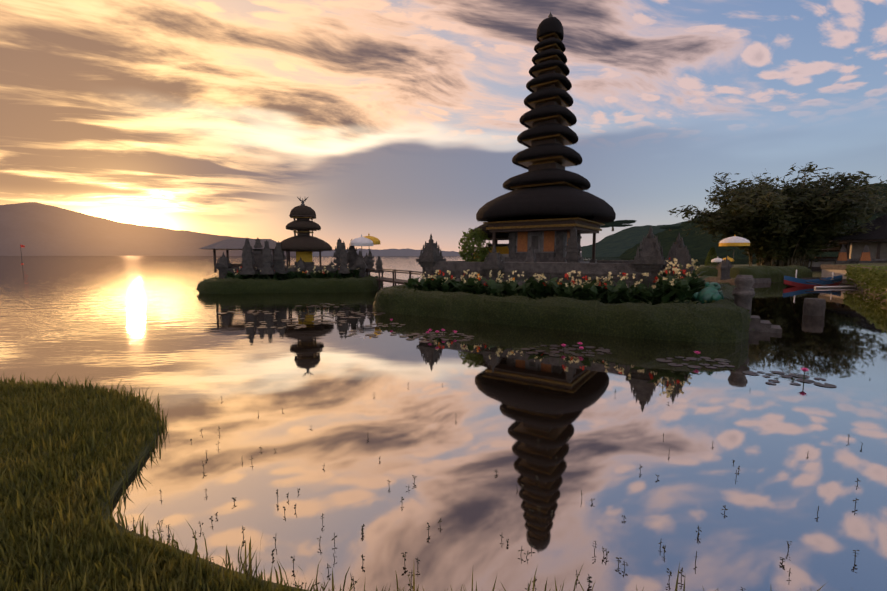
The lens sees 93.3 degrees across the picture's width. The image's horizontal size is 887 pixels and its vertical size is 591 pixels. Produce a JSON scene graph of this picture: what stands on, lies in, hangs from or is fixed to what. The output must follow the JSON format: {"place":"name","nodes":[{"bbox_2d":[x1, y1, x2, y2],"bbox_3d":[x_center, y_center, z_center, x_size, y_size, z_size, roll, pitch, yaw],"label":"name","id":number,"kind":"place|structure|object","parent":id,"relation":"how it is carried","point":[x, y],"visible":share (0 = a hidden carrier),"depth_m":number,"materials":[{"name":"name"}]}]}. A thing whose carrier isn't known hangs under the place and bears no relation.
{"place":"outdoors","nodes":[
{"label":"outdoors","id":0,"kind":"place"},
{"bbox_2d":[0,202,334,255],"bbox_3d":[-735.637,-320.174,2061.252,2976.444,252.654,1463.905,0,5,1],"label":"hill","id":1,"kind":"structure","parent":0,"point":[36,229],"depth_m":1858.61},
{"bbox_2d":[0,371,823,590],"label":"grass","id":2,"kind":"structure","parent":0,"point":[38,551],"depth_m":2.77,"materials":[{"name":"green plant"}]},
{"bbox_2d":[0,256,886,590],"bbox_3d":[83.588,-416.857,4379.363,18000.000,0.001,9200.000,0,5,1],"label":"lake water","id":3,"kind":"structure","parent":0,"point":[454,424],"depth_m":4.08,"materials":[{"name":"liquid"}]},
{"bbox_2d":[366,268,421,289],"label":"foot bridge","id":4,"kind":"structure","parent":3,"relation":"in","point":[392,280],"depth_m":19.63,"materials":[{"name":"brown wood"}]},
{"bbox_2d":[128,382,862,590],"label":"water weeds","id":5,"kind":"object","parent":3,"relation":"on","point":[521,550],"visible":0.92,"depth_m":2.53,"materials":[{"name":"green plant"}]},
{"bbox_2d":[218,303,836,387],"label":"water lilies","id":6,"kind":"object","parent":3,"relation":"on","point":[723,361],"visible":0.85,"depth_m":7.66,"materials":[{"name":"green plant"}]},
{"bbox_2d":[783,269,855,287],"bbox_3d":[21.092,-0.895,23.247,3.782,1.070,1.998,-1,6,-8],"label":"boat","id":7,"kind":"object","parent":3,"relation":"on","point":[833,281],"visible":1,"depth_m":23.45,"materials":[{"name":"blue wood"}]},
{"bbox_2d":[0,0,886,251],"label":"sky","id":8,"kind":"structure","parent":0,"point":[397,121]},
{"bbox_2d":[312,248,581,255],"bbox_3d":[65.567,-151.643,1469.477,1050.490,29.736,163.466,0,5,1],"label":"shore trees","id":9,"kind":"object","parent":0,"point":[396,252],"visible":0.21,"depth_m":1500.51,"materials":[{"name":"green plant"}]},
{"bbox_2d":[425,260,667,298],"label":"stone wall","id":10,"kind":"structure","parent":0,"point":[603,268],"depth_m":12.47,"materials":[{"name":"grey stone"}]},
{"bbox_2d":[416,226,693,288],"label":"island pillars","id":11,"kind":"structure","parent":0,"point":[649,256],"depth_m":10.96,"materials":[{"name":"grey stone"}]},
{"bbox_2d":[581,216,703,256],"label":"hill","id":12,"kind":"structure","parent":0,"point":[618,244],"depth_m":575.86,"materials":[{"name":"green plant"}]},
{"bbox_2d":[609,183,886,258],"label":"hill","id":13,"kind":"structure","parent":0,"point":[700,245],"depth_m":248.04,"materials":[{"name":"green plant"}]},
{"bbox_2d":[600,188,745,230],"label":"ridge trees","id":14,"kind":"object","parent":13,"relation":"on","point":[621,223],"visible":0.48,"depth_m":295.68,"materials":[{"name":"green plant"}]},
{"bbox_2d":[715,257,825,333],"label":"stone blocks","id":15,"kind":"structure","parent":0,"point":[743,293],"depth_m":9.62,"materials":[{"name":"grey stone"}]},
{"bbox_2d":[458,227,491,261],"bbox_3d":[1.254,-1.875,16.642,1.395,1.742,1.367,0,5,1],"label":"island shrub","id":16,"kind":"object","parent":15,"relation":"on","point":[477,240],"visible":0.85,"depth_m":16.43,"materials":[{"name":"green plant"}]},
{"bbox_2d":[473,220,514,260],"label":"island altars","id":17,"kind":"object","parent":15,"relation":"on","point":[503,249],"visible":0.19,"depth_m":17.28,"materials":[{"name":"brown wood"}]},
{"bbox_2d":[476,11,615,262],"bbox_3d":[3.991,-5.767,16.069,4.746,9.695,4.746,4,7,34],"label":"pagoda","id":18,"kind":"object","parent":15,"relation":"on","point":[551,207],"visible":1,"depth_m":15.28,"materials":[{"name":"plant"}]},
{"bbox_2d":[698,263,886,299],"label":"shore ground","id":19,"kind":"structure","parent":0,"point":[828,270],"depth_m":26.67,"materials":[{"name":"green plant"}]},
{"bbox_2d":[695,266,717,275],"bbox_3d":[18.871,-1.623,30.047,2.259,1.019,1.756,0,5,1],"label":"shore hedge","id":20,"kind":"object","parent":19,"relation":"on","point":[710,271],"visible":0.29,"depth_m":29.30,"materials":[{"name":"green plant"}]},
{"bbox_2d":[704,247,717,266],"bbox_3d":[25.511,-3.504,39.803,1.416,2.273,1.361,0,5,1],"label":"cone bush","id":21,"kind":"object","parent":19,"relation":"on","point":[712,251],"visible":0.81,"depth_m":39.65,"materials":[{"name":"green plant"}]},
{"bbox_2d":[711,235,749,264],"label":"temple umbrellas","id":22,"kind":"object","parent":19,"relation":"on","point":[734,240],"visible":0.85,"depth_m":30.29,"materials":[{"name":"white fabric"}]},
{"bbox_2d":[730,265,812,281],"bbox_3d":[21.659,-1.474,28.049,5.895,1.107,2.374,-1,6,-11],"label":"shore hedge","id":23,"kind":"object","parent":19,"relation":"on","point":[776,273],"visible":0.81,"depth_m":27.10,"materials":[{"name":"green plant"}]},
{"bbox_2d":[669,162,886,268],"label":"tree","id":24,"kind":"object","parent":19,"relation":"on","point":[772,224],"visible":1,"depth_m":36.02,"materials":[{"name":"green plant"}]},
{"bbox_2d":[796,215,886,270],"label":"temple buildings","id":25,"kind":"structure","parent":19,"relation":"on","point":[868,247],"depth_m":36.97,"materials":[{"name":"wood"}]},
{"bbox_2d":[844,264,886,300],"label":"shore ivy","id":26,"kind":"object","parent":19,"relation":"on","point":[873,278],"visible":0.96,"depth_m":19.05,"materials":[{"name":"green plant"}]},
{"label":"island ground","id":27,"kind":"structure","parent":0,"visible":0},
{"bbox_2d":[404,258,709,304],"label":"island cannas","id":28,"kind":"object","parent":27,"relation":"on","point":[668,288],"visible":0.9,"depth_m":10.94,"materials":[{"name":"green plant"}]},
{"bbox_2d":[372,283,754,342],"bbox_3d":[2.173,0.242,11.573,10.344,0.944,3.090,4,7,37],"label":"island hedge","id":29,"kind":"object","parent":27,"relation":"on","point":[720,321],"visible":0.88,"depth_m":9.46,"materials":[{"name":"green plant"}]},
{"bbox_2d":[692,282,723,303],"bbox_3d":[6.282,-0.062,9.873,0.711,0.506,0.677,-4,7,-34],"label":"frog statue","id":30,"kind":"object","parent":29,"relation":"on","point":[709,292],"visible":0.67,"depth_m":9.75,"materials":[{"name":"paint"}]},
{"bbox_2d":[700,280,735,303],"bbox_3d":[9.008,-0.053,15.010,4.396,0.869,9.157,0,5,1],"label":"island hedge","id":31,"kind":"object","parent":27,"relation":"on","point":[726,288],"visible":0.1,"depth_m":12.77,"materials":[{"name":"green plant"}]},
{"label":"island ground","id":32,"kind":"structure","parent":0,"visible":0},
{"bbox_2d":[196,275,383,293],"bbox_3d":[-7.635,-0.645,21.274,9.116,0.864,5.061,0,5,1],"label":"islet","id":33,"kind":"object","parent":32,"relation":"on","point":[217,285],"visible":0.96,"depth_m":19.37,"materials":[{"name":"green plant"}]},
{"bbox_2d":[221,265,359,279],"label":"island cannas","id":34,"kind":"object","parent":32,"relation":"on","point":[302,274],"visible":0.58,"depth_m":20.52,"materials":[{"name":"green plant"}]},
{"bbox_2d":[214,252,369,279],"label":"shrubs","id":35,"kind":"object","parent":32,"relation":"on","point":[223,265],"depth_m":20.88,"materials":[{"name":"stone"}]},
{"bbox_2d":[199,237,383,274],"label":"island shrines","id":36,"kind":"object","parent":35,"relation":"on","point":[260,256],"visible":0.94,"depth_m":21.17,"materials":[{"name":"stone"}]},
{"bbox_2d":[275,196,331,272],"bbox_3d":[-7.307,-3.192,21.900,2.846,3.958,2.846,-2,6,-17],"label":"small pagoda","id":37,"kind":"object","parent":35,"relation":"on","point":[303,244],"visible":0.96,"depth_m":21.27,"materials":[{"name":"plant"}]},
{"bbox_2d":[350,234,379,249],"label":"island umbrellas","id":38,"kind":"object","parent":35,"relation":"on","point":[368,240],"visible":0.96,"depth_m":22.04,"materials":[{"name":"white fabric"}]}
]}

